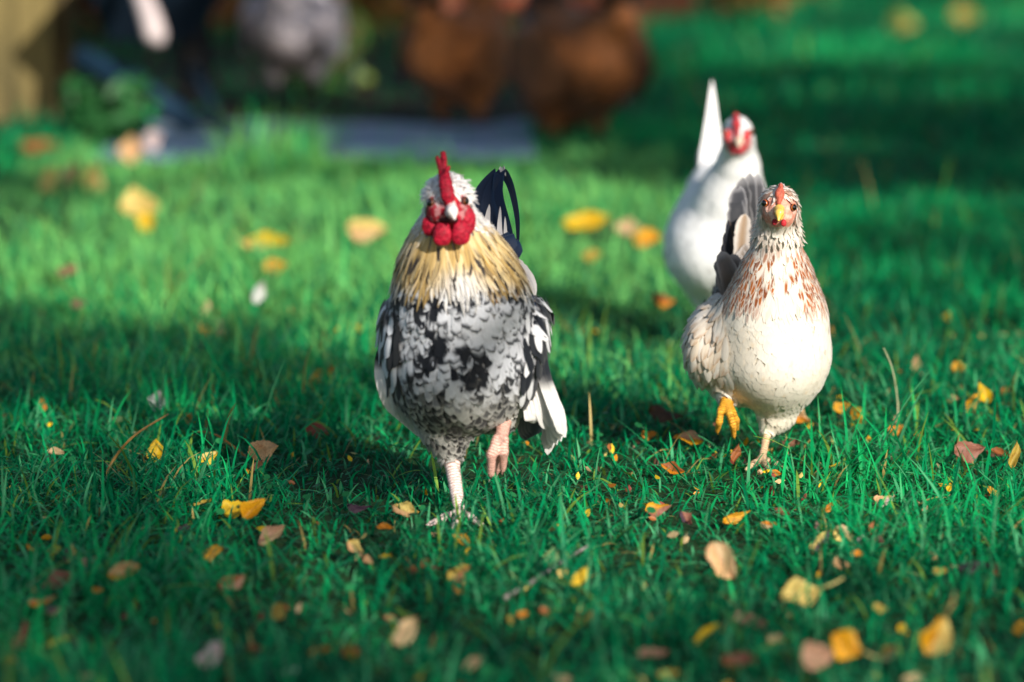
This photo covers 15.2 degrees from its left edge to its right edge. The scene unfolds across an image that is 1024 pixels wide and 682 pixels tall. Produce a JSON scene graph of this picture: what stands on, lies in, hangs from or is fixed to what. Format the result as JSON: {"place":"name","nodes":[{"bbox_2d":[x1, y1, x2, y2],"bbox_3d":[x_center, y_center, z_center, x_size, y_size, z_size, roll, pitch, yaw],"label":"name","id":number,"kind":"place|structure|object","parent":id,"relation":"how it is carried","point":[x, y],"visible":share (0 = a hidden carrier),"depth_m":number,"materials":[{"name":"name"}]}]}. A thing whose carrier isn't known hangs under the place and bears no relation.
{"place":"outdoors","nodes":[
{"label":"outdoors","id":0,"kind":"place"},
{"bbox_2d":[88,119,535,162],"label":"path","id":1,"kind":"structure","parent":0,"point":[392,139],"depth_m":9.79,"materials":[{"name":"stone"}]},
{"bbox_2d":[71,0,232,135],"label":"wheelbarrow","id":2,"kind":"object","parent":1,"relation":"on","point":[185,24],"visible":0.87,"depth_m":10.10,"materials":[{"name":"blue paint"}]},
{"bbox_2d":[143,130,161,149],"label":"fallen leaf","id":3,"kind":"object","parent":1,"relation":"on","point":[151,140],"visible":1,"depth_m":9.33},
{"bbox_2d":[0,0,1023,681],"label":"ground","id":4,"kind":"structure","parent":0,"point":[468,472],"depth_m":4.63,"materials":[{"name":"plant"}]},
{"bbox_2d":[13,620,28,652],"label":"fallen leaf","id":5,"kind":"object","parent":4,"relation":"on","point":[24,633],"visible":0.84,"depth_m":3.75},
{"bbox_2d":[21,138,57,152],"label":"fallen leaf","id":6,"kind":"object","parent":4,"relation":"on","point":[34,144],"visible":0.98,"depth_m":9.32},
{"bbox_2d":[29,595,56,606],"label":"fallen leaf","id":7,"kind":"object","parent":4,"relation":"on","point":[36,602],"visible":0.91,"depth_m":3.93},
{"bbox_2d":[38,165,57,193],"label":"fallen leaf","id":8,"kind":"object","parent":4,"relation":"on","point":[52,172],"visible":0.98,"depth_m":8.40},
{"bbox_2d":[45,606,59,614],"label":"fallen leaf","id":9,"kind":"object","parent":4,"relation":"on","point":[54,609],"visible":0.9,"depth_m":3.88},
{"bbox_2d":[47,447,63,453],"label":"fallen leaf","id":10,"kind":"object","parent":4,"relation":"on","point":[56,450],"visible":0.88,"depth_m":4.87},
{"bbox_2d":[41,570,70,588],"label":"fallen leaf","id":11,"kind":"object","parent":4,"relation":"on","point":[54,579],"visible":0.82,"depth_m":4.03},
{"bbox_2d":[45,636,70,645],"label":"fallen leaf","id":12,"kind":"object","parent":4,"relation":"on","point":[56,641],"visible":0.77,"depth_m":3.73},
{"bbox_2d":[56,263,82,276],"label":"fallen leaf","id":13,"kind":"object","parent":4,"relation":"on","point":[71,270],"visible":0.86,"depth_m":6.68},
{"bbox_2d":[63,544,76,562],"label":"fallen leaf","id":14,"kind":"object","parent":4,"relation":"on","point":[67,552],"visible":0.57,"depth_m":4.18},
{"bbox_2d":[60,163,83,186],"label":"fallen leaf","id":15,"kind":"object","parent":4,"relation":"on","point":[68,170],"visible":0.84,"depth_m":8.54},
{"bbox_2d":[71,299,88,309],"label":"fallen leaf","id":16,"kind":"object","parent":4,"relation":"on","point":[77,303],"visible":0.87,"depth_m":6.22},
{"bbox_2d":[84,162,104,193],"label":"fallen leaf","id":17,"kind":"object","parent":4,"relation":"on","point":[92,175],"visible":0.88,"depth_m":8.44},
{"bbox_2d":[55,74,159,148],"bbox_3d":[-1.038,-0.569,9.720,0.280,0.207,0.189,3,8,23],"label":"leafy plant","id":18,"kind":"object","parent":4,"relation":"on","point":[93,115],"visible":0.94,"depth_m":9.70,"materials":[{"name":"green plant"}]},
{"bbox_2d":[107,561,139,579],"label":"fallen leaf","id":19,"kind":"object","parent":4,"relation":"on","point":[120,569],"visible":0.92,"depth_m":4.01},
{"bbox_2d":[118,134,143,164],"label":"fallen leaf","id":20,"kind":"object","parent":4,"relation":"on","point":[129,147],"visible":1,"depth_m":8.92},
{"bbox_2d":[100,413,168,483],"bbox_3d":[-0.457,0.136,4.798,0.033,0.065,0.207,3,8,19],"label":"dry stalk","id":21,"kind":"object","parent":4,"relation":"on","point":[127,442],"visible":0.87,"depth_m":4.73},
{"bbox_2d":[119,186,159,215],"bbox_3d":[-0.748,-0.281,7.701,0.082,0.056,0.033,0,8,0],"label":"fallen leaf","id":22,"kind":"object","parent":4,"relation":"on","point":[135,201],"visible":0.94,"depth_m":7.71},
{"bbox_2d":[137,210,154,232],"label":"fallen leaf","id":23,"kind":"object","parent":4,"relation":"on","point":[145,218],"visible":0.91,"depth_m":7.48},
{"bbox_2d":[146,439,162,460],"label":"fallen leaf","id":24,"kind":"object","parent":4,"relation":"on","point":[157,450],"visible":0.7,"depth_m":4.86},
{"bbox_2d":[148,390,164,410],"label":"fallen leaf","id":25,"kind":"object","parent":4,"relation":"on","point":[158,396],"visible":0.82,"depth_m":5.21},
{"bbox_2d":[198,451,217,465],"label":"fallen leaf","id":26,"kind":"object","parent":4,"relation":"on","point":[214,453],"visible":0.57,"depth_m":4.81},
{"bbox_2d":[196,641,221,667],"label":"fallen leaf","id":27,"kind":"object","parent":4,"relation":"on","point":[215,647],"visible":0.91,"depth_m":3.59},
{"bbox_2d":[203,545,222,561],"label":"fallen leaf","id":28,"kind":"object","parent":4,"relation":"on","point":[214,554],"visible":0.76,"depth_m":4.19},
{"bbox_2d":[197,431,246,457],"bbox_3d":[-0.374,0.135,4.923,0.088,0.033,0.015,5,9,34],"label":"dry stalk","id":29,"kind":"object","parent":4,"relation":"on","point":[226,441],"visible":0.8,"depth_m":4.91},
{"bbox_2d":[221,499,241,518],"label":"fallen leaf","id":30,"kind":"object","parent":4,"relation":"on","point":[227,505],"visible":0.79,"depth_m":4.42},
{"bbox_2d":[218,574,244,589],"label":"fallen leaf","id":31,"kind":"object","parent":4,"relation":"on","point":[238,581],"visible":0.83,"depth_m":4.03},
{"bbox_2d":[240,498,264,519],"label":"fallen leaf","id":32,"kind":"object","parent":4,"relation":"on","point":[250,509],"visible":0.98,"depth_m":4.38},
{"bbox_2d":[246,644,268,655],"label":"fallen leaf","id":33,"kind":"object","parent":4,"relation":"on","point":[251,646],"visible":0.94,"depth_m":3.70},
{"bbox_2d":[252,281,265,303],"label":"fallen leaf","id":34,"kind":"object","parent":4,"relation":"on","point":[258,294],"visible":1,"depth_m":6.27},
{"bbox_2d":[248,440,277,462],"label":"fallen leaf","id":35,"kind":"object","parent":4,"relation":"on","point":[264,449],"visible":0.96,"depth_m":4.79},
{"bbox_2d":[240,231,289,248],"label":"fallen leaf","id":36,"kind":"object","parent":4,"relation":"on","point":[276,239],"visible":0.88,"depth_m":7.04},
{"bbox_2d":[258,525,284,545],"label":"fallen leaf","id":37,"kind":"object","parent":4,"relation":"on","point":[273,532],"visible":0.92,"depth_m":4.30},
{"bbox_2d":[259,257,287,274],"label":"fallen leaf","id":38,"kind":"object","parent":4,"relation":"on","point":[283,265],"visible":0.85,"depth_m":6.75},
{"bbox_2d":[271,602,284,619],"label":"fallen leaf","id":39,"kind":"object","parent":4,"relation":"on","point":[277,611],"visible":0.98,"depth_m":3.87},
{"bbox_2d":[305,422,328,438],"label":"fallen leaf","id":40,"kind":"object","parent":4,"relation":"on","point":[309,428],"visible":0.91,"depth_m":5.03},
{"bbox_2d":[309,646,330,655],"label":"fallen leaf","id":41,"kind":"object","parent":4,"relation":"on","point":[325,648],"visible":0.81,"depth_m":3.69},
{"bbox_2d":[0,25,648,128],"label":"soil","id":42,"kind":"structure","parent":4,"relation":"on","point":[232,108],"depth_m":11.78,"materials":[{"name":"soil"}]},
{"bbox_2d":[0,0,57,120],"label":"wooden post","id":43,"kind":"object","parent":42,"relation":"on","point":[28,52],"visible":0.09,"depth_m":10.53,"materials":[{"name":"brown wood"}]},
{"bbox_2d":[57,0,73,115],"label":"wooden post","id":44,"kind":"object","parent":42,"relation":"on","point":[65,35],"depth_m":10.67,"materials":[{"name":"brown wood"}]},
{"bbox_2d":[240,0,347,106],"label":"hen","id":45,"kind":"object","parent":42,"relation":"on","point":[281,38],"visible":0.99,"depth_m":10.85,"materials":[{"name":"grey"}]},
{"bbox_2d":[238,0,377,95],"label":"leafy plant","id":46,"kind":"object","parent":42,"relation":"on","point":[340,62],"visible":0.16,"depth_m":11.59,"materials":[{"name":"green plant"}]},
{"bbox_2d":[215,0,463,31],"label":"shrub","id":47,"kind":"object","parent":42,"relation":"on","point":[369,8],"visible":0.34,"depth_m":14.95,"materials":[{"name":"green plant"}]},
{"bbox_2d":[345,23,361,47],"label":"fallen leaf","id":48,"kind":"object","parent":42,"relation":"on","point":[354,28],"visible":0.18,"depth_m":13.76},
{"bbox_2d":[397,0,512,124],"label":"hen","id":49,"kind":"object","parent":42,"relation":"on","point":[447,60],"visible":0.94,"depth_m":10.15,"materials":[{"name":"brown"}]},
{"bbox_2d":[343,645,361,656],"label":"fallen leaf","id":50,"kind":"object","parent":4,"relation":"on","point":[355,650],"visible":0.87,"depth_m":3.68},
{"bbox_2d":[347,539,362,553],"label":"fallen leaf","id":51,"kind":"object","parent":4,"relation":"on","point":[356,544],"visible":0.95,"depth_m":4.22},
{"bbox_2d":[347,503,371,513],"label":"fallen leaf","id":52,"kind":"object","parent":4,"relation":"on","point":[354,508],"visible":0.99,"depth_m":4.46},
{"bbox_2d":[347,219,387,242],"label":"fallen leaf","id":53,"kind":"object","parent":4,"relation":"on","point":[363,228],"visible":0.99,"depth_m":7.23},
{"bbox_2d":[376,522,392,528],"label":"fallen leaf","id":54,"kind":"object","parent":4,"relation":"on","point":[385,526],"visible":0.96,"depth_m":4.34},
{"bbox_2d":[73,0,696,26],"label":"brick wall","id":55,"kind":"structure","parent":4,"relation":"on","point":[647,6],"depth_m":15.60,"materials":[{"name":"brick"}]},
{"bbox_2d":[392,617,416,645],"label":"fallen leaf","id":56,"kind":"object","parent":4,"relation":"on","point":[400,635],"visible":0.94,"depth_m":3.69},
{"bbox_2d":[392,501,417,516],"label":"fallen leaf","id":57,"kind":"object","parent":4,"relation":"on","point":[406,508],"visible":1,"depth_m":4.42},
{"bbox_2d":[447,564,469,583],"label":"fallen leaf","id":58,"kind":"object","parent":4,"relation":"on","point":[452,573],"visible":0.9,"depth_m":4.07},
{"bbox_2d":[374,151,566,528],"bbox_3d":[-0.059,-0.015,4.503,0.220,0.435,0.318,-2,8,-14],"label":"rooster","id":59,"kind":"object","parent":4,"relation":"on","point":[463,326],"visible":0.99,"depth_m":4.40},
{"bbox_2d":[461,656,481,670],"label":"fallen leaf","id":60,"kind":"object","parent":4,"relation":"on","point":[477,660],"visible":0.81,"depth_m":3.64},
{"bbox_2d":[2,314,1022,681],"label":"leaf litter","id":61,"kind":"object","parent":4,"relation":"on","point":[466,638],"visible":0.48,"depth_m":4.63,"materials":[{"name":"brown plant"}]},
{"bbox_2d":[11,356,1023,681],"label":"clover","id":62,"kind":"object","parent":4,"relation":"on","point":[621,672],"visible":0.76,"depth_m":4.23,"materials":[{"name":"green plant"}]},
{"bbox_2d":[503,545,587,599],"bbox_3d":[0.035,0.247,4.108,0.013,0.018,0.238,3,8,22],"label":"twig","id":63,"kind":"object","parent":4,"relation":"on","point":[509,595],"visible":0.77,"depth_m":4.08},
{"bbox_2d":[543,547,558,566],"bbox_3d":[0.043,0.234,4.163,0.016,0.022,0.010,-4,8,-25],"label":"clover","id":64,"kind":"object","parent":4,"relation":"on","point":[550,551],"visible":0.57,"depth_m":4.17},
{"bbox_2d":[552,673,569,681],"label":"fallen leaf","id":65,"kind":"object","parent":4,"relation":"on","point":[565,678],"visible":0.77,"depth_m":3.57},
{"bbox_2d":[567,566,587,584],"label":"fallen leaf","id":66,"kind":"object","parent":4,"relation":"on","point":[580,579],"visible":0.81,"depth_m":4.00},
{"bbox_2d":[507,0,653,142],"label":"hen","id":67,"kind":"object","parent":4,"relation":"on","point":[569,64],"visible":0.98,"depth_m":9.70,"materials":[{"name":"brown"}]},
{"bbox_2d":[562,211,607,229],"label":"fallen leaf","id":68,"kind":"object","parent":4,"relation":"on","point":[591,220],"visible":1,"depth_m":7.40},
{"bbox_2d":[582,248,602,260],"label":"fallen leaf","id":69,"kind":"object","parent":4,"relation":"on","point":[589,254],"visible":0.89,"depth_m":6.93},
{"bbox_2d":[613,218,642,235],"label":"fallen leaf","id":70,"kind":"object","parent":4,"relation":"on","point":[626,226],"visible":0.82,"depth_m":7.38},
{"bbox_2d":[633,228,661,248],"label":"fallen leaf","id":71,"kind":"object","parent":4,"relation":"on","point":[648,236],"visible":0.96,"depth_m":7.08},
{"bbox_2d":[641,430,656,439],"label":"fallen leaf","id":72,"kind":"object","parent":4,"relation":"on","point":[650,434],"visible":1,"depth_m":5.01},
{"bbox_2d":[635,647,667,656],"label":"fallen leaf","id":73,"kind":"object","parent":4,"relation":"on","point":[655,652],"visible":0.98,"depth_m":3.68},
{"bbox_2d":[645,502,670,516],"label":"fallen leaf","id":74,"kind":"object","parent":4,"relation":"on","point":[660,509],"visible":0.9,"depth_m":4.46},
{"bbox_2d":[652,293,675,307],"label":"fallen leaf","id":75,"kind":"object","parent":4,"relation":"on","point":[660,299],"visible":0.97,"depth_m":6.27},
{"bbox_2d":[648,404,682,422],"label":"fallen leaf","id":76,"kind":"object","parent":4,"relation":"on","point":[662,414],"visible":1,"depth_m":5.10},
{"bbox_2d":[658,669,679,678],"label":"fallen leaf","id":77,"kind":"object","parent":4,"relation":"on","point":[661,673],"visible":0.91,"depth_m":3.59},
{"bbox_2d":[661,461,684,473],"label":"fallen leaf","id":78,"kind":"object","parent":4,"relation":"on","point":[665,466],"visible":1,"depth_m":4.74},
{"bbox_2d":[679,510,691,524],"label":"fallen leaf","id":79,"kind":"object","parent":4,"relation":"on","point":[683,516],"visible":1,"depth_m":4.40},
{"bbox_2d":[678,430,703,444],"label":"fallen leaf","id":80,"kind":"object","parent":4,"relation":"on","point":[696,439],"visible":0.98,"depth_m":4.97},
{"bbox_2d":[693,623,717,644],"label":"fallen leaf","id":81,"kind":"object","parent":4,"relation":"on","point":[709,629],"visible":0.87,"depth_m":3.76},
{"bbox_2d":[663,81,763,307],"bbox_3d":[0.316,-0.182,5.918,0.166,0.417,0.370,0,8,0],"label":"hen","id":82,"kind":"object","parent":4,"relation":"on","point":[727,161],"visible":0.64,"depth_m":5.83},
{"bbox_2d":[706,542,735,578],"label":"fallen leaf","id":83,"kind":"object","parent":4,"relation":"on","point":[716,554],"visible":0.96,"depth_m":4.00,"materials":[{"name":"plant"}]},
{"bbox_2d":[731,444,740,461],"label":"fallen leaf","id":84,"kind":"object","parent":4,"relation":"on","point":[736,453],"visible":1,"depth_m":4.78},
{"bbox_2d":[723,510,749,523],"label":"fallen leaf","id":85,"kind":"object","parent":4,"relation":"on","point":[733,516],"visible":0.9,"depth_m":4.41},
{"bbox_2d":[721,650,756,665],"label":"fallen leaf","id":86,"kind":"object","parent":4,"relation":"on","point":[742,657],"visible":1,"depth_m":3.58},
{"bbox_2d":[732,611,766,627],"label":"fallen leaf","id":87,"kind":"object","parent":4,"relation":"on","point":[748,616],"visible":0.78,"depth_m":3.83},
{"bbox_2d":[697,0,803,18],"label":"shrub","id":88,"kind":"object","parent":4,"relation":"on","point":[772,4],"visible":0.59,"depth_m":16.16,"materials":[{"name":"green plant"}]},
{"bbox_2d":[679,173,831,471],"bbox_3d":[0.308,-0.032,4.885,0.192,0.365,0.340,0,8,0],"label":"hen","id":89,"kind":"object","parent":4,"relation":"on","point":[756,337],"visible":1,"depth_m":4.79,"materials":[{"name":"white"}]},
{"bbox_2d":[760,521,776,528],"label":"fallen leaf","id":90,"kind":"object","parent":4,"relation":"on","point":[768,524],"visible":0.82,"depth_m":4.36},
{"bbox_2d":[767,633,784,643],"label":"fallen leaf","id":91,"kind":"object","parent":4,"relation":"on","point":[776,636],"visible":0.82,"depth_m":3.74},
{"bbox_2d":[782,439,800,446],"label":"fallen leaf","id":92,"kind":"object","parent":4,"relation":"on","point":[793,442],"visible":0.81,"depth_m":4.94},
{"bbox_2d":[796,409,810,422],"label":"fallen leaf","id":93,"kind":"object","parent":4,"relation":"on","point":[803,416],"visible":0.62,"depth_m":5.17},
{"bbox_2d":[781,577,843,605],"bbox_3d":[0.303,0.253,3.876,0.064,0.027,0.017,0,8,0],"label":"fallen leaf","id":94,"kind":"object","parent":4,"relation":"on","point":[795,585],"visible":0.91,"depth_m":3.88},
{"bbox_2d":[802,641,833,670],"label":"fallen leaf","id":95,"kind":"object","parent":4,"relation":"on","point":[816,653],"visible":0.91,"depth_m":3.57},
{"bbox_2d":[810,530,828,554],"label":"fallen leaf","id":96,"kind":"object","parent":4,"relation":"on","point":[816,546],"visible":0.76,"depth_m":4.26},
{"bbox_2d":[833,556,848,568],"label":"fallen leaf","id":97,"kind":"object","parent":4,"relation":"on","point":[839,565],"visible":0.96,"depth_m":4.13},
{"bbox_2d":[833,401,850,412],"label":"fallen leaf","id":98,"kind":"object","parent":4,"relation":"on","point":[836,407],"visible":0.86,"depth_m":5.24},
{"bbox_2d":[834,525,853,541],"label":"fallen leaf","id":99,"kind":"object","parent":4,"relation":"on","point":[836,529],"visible":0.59,"depth_m":4.29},
{"bbox_2d":[832,629,878,659],"bbox_3d":[0.322,0.285,3.598,0.046,0.028,0.014,1,8,11],"label":"fallen leaf","id":100,"kind":"object","parent":4,"relation":"on","point":[849,647],"visible":0.98,"depth_m":3.60,"materials":[{"name":"plant"}]},
{"bbox_2d":[851,407,865,423],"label":"fallen leaf","id":101,"kind":"object","parent":4,"relation":"on","point":[858,413],"visible":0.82,"depth_m":5.17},
{"bbox_2d":[873,603,887,613],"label":"fallen leaf","id":102,"kind":"object","parent":4,"relation":"on","point":[880,607],"visible":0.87,"depth_m":3.89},
{"bbox_2d":[873,495,893,506],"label":"fallen leaf","id":103,"kind":"object","parent":4,"relation":"on","point":[881,497],"visible":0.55,"depth_m":4.52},
{"bbox_2d":[880,645,898,661],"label":"fallen leaf","id":104,"kind":"object","parent":4,"relation":"on","point":[885,656],"visible":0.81,"depth_m":3.68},
{"bbox_2d":[884,349,898,415],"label":"dry stalk","id":105,"kind":"object","parent":4,"relation":"on","point":[895,385],"visible":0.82,"depth_m":5.10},
{"bbox_2d":[887,8,917,36],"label":"fallen leaf","id":106,"kind":"object","parent":4,"relation":"on","point":[897,17],"visible":0.86,"depth_m":14.73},
{"bbox_2d":[901,673,923,681],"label":"fallen leaf","id":107,"kind":"object","parent":4,"relation":"on","point":[913,676],"visible":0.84,"depth_m":3.56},
{"bbox_2d":[920,592,954,655],"bbox_3d":[0.401,0.268,3.615,0.035,0.060,0.025,0,8,0],"label":"fallen leaf","id":108,"kind":"object","parent":4,"relation":"on","point":[935,635],"visible":0.96,"depth_m":3.62,"materials":[{"name":"plant"}]},
{"bbox_2d":[933,567,947,574],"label":"fallen leaf","id":109,"kind":"object","parent":4,"relation":"on","point":[938,570],"visible":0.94,"depth_m":4.08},
{"bbox_2d":[950,5,979,26],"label":"fallen leaf","id":110,"kind":"object","parent":4,"relation":"on","point":[961,17],"visible":0.81,"depth_m":15.49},
{"bbox_2d":[954,440,985,462],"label":"fallen leaf","id":111,"kind":"object","parent":4,"relation":"on","point":[975,450],"visible":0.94,"depth_m":4.80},
{"bbox_2d":[966,394,980,410],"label":"fallen leaf","id":112,"kind":"object","parent":4,"relation":"on","point":[971,399],"visible":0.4,"depth_m":5.28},
{"bbox_2d":[958,560,990,575],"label":"fallen leaf","id":113,"kind":"object","parent":4,"relation":"on","point":[972,567],"visible":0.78,"depth_m":4.10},
{"bbox_2d":[978,382,991,402],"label":"fallen leaf","id":114,"kind":"object","parent":4,"relation":"on","point":[986,394],"visible":0.99,"depth_m":5.22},
{"bbox_2d":[986,447,1008,456],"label":"fallen leaf","id":115,"kind":"object","parent":4,"relation":"on","point":[997,451],"visible":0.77,"depth_m":4.86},
{"bbox_2d":[1008,441,1020,468],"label":"fallen leaf","id":116,"kind":"object","parent":4,"relation":"on","point":[1014,455],"visible":0.99,"depth_m":4.70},
{"bbox_2d":[1013,619,1023,634],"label":"fallen leaf","id":117,"kind":"object","parent":4,"relation":"on","point":[1019,625],"visible":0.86,"depth_m":3.80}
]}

